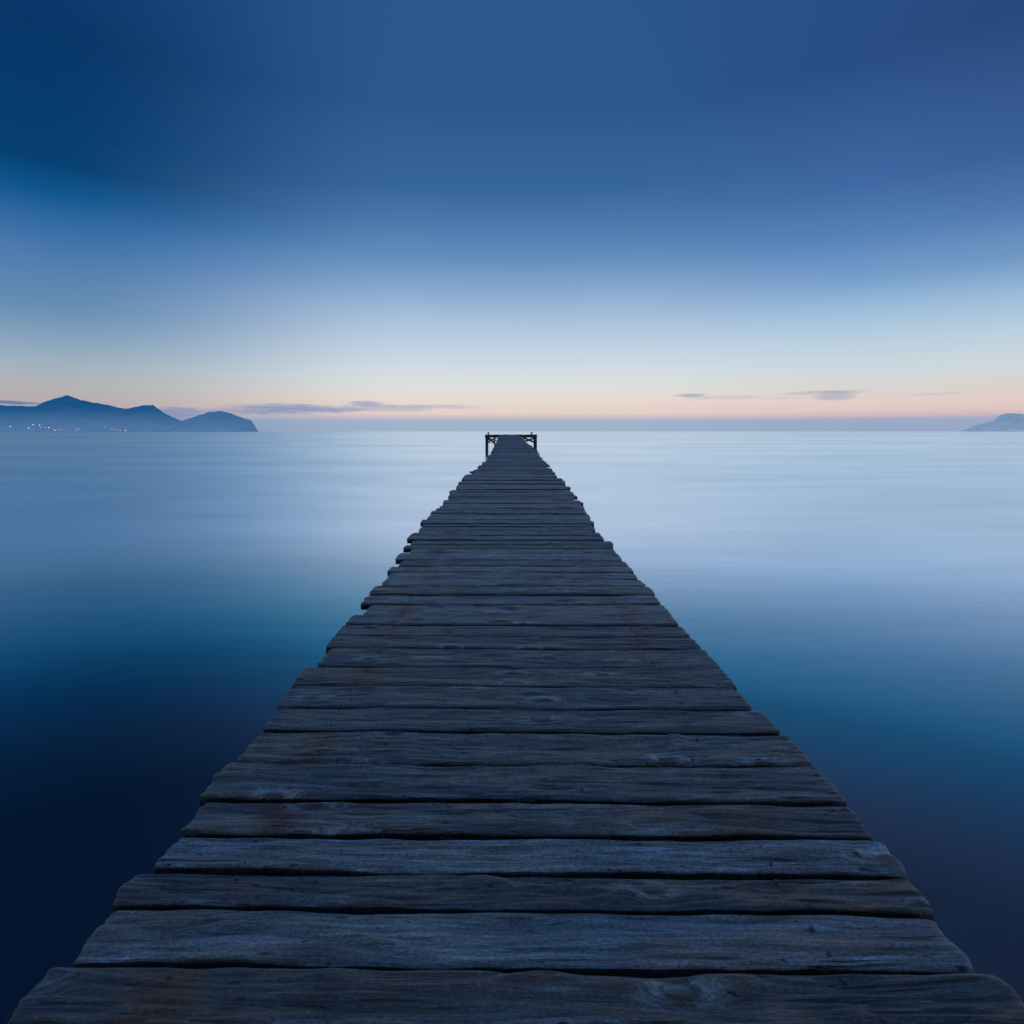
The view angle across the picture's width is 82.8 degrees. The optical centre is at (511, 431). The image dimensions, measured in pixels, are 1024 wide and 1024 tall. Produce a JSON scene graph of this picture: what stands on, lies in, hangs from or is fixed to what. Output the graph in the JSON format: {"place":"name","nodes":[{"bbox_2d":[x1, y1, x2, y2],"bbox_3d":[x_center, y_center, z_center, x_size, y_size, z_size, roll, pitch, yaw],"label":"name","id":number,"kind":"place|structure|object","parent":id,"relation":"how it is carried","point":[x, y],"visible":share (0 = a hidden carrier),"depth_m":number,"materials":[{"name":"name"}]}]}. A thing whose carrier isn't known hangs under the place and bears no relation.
{"place":"outdoors","nodes":[
{"label":"outdoors","id":0,"kind":"place"},
{"bbox_2d":[0,395,180,431],"bbox_3d":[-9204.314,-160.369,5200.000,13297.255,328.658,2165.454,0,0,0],"label":"hills","id":1,"kind":"structure","parent":0,"point":[66,413],"depth_m":4655.81,"materials":[{"name":"blue"}]},
{"bbox_2d":[162,411,258,431],"bbox_3d":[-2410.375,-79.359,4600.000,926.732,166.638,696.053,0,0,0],"label":"headland","id":2,"kind":"structure","parent":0,"point":[218,421],"depth_m":4434.30,"materials":[{"name":"blue stone"}]},
{"bbox_2d":[0,431,1023,1023],"bbox_3d":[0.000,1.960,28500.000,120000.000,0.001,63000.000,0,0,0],"label":"sea","id":3,"kind":"structure","parent":0,"point":[842,607],"depth_m":6.50,"materials":[{"name":"blue liquid"}]},
{"bbox_2d":[6,432,1023,1023],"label":"wooden pier","id":4,"kind":"structure","parent":3,"relation":"on","point":[518,750],"depth_m":1.60,"materials":[{"name":"grey wood"}]},
{"bbox_2d":[0,0,1023,430],"label":"sky","id":5,"kind":"structure","parent":0,"point":[276,215],"materials":[{"name":"blue"}]},
{"bbox_2d":[960,413,1023,431],"bbox_3d":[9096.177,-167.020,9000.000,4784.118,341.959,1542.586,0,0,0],"label":"cape","id":6,"kind":"object","parent":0,"point":[1010,422],"visible":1,"depth_m":8656.15,"materials":[{"name":"blue stone"}]}
]}

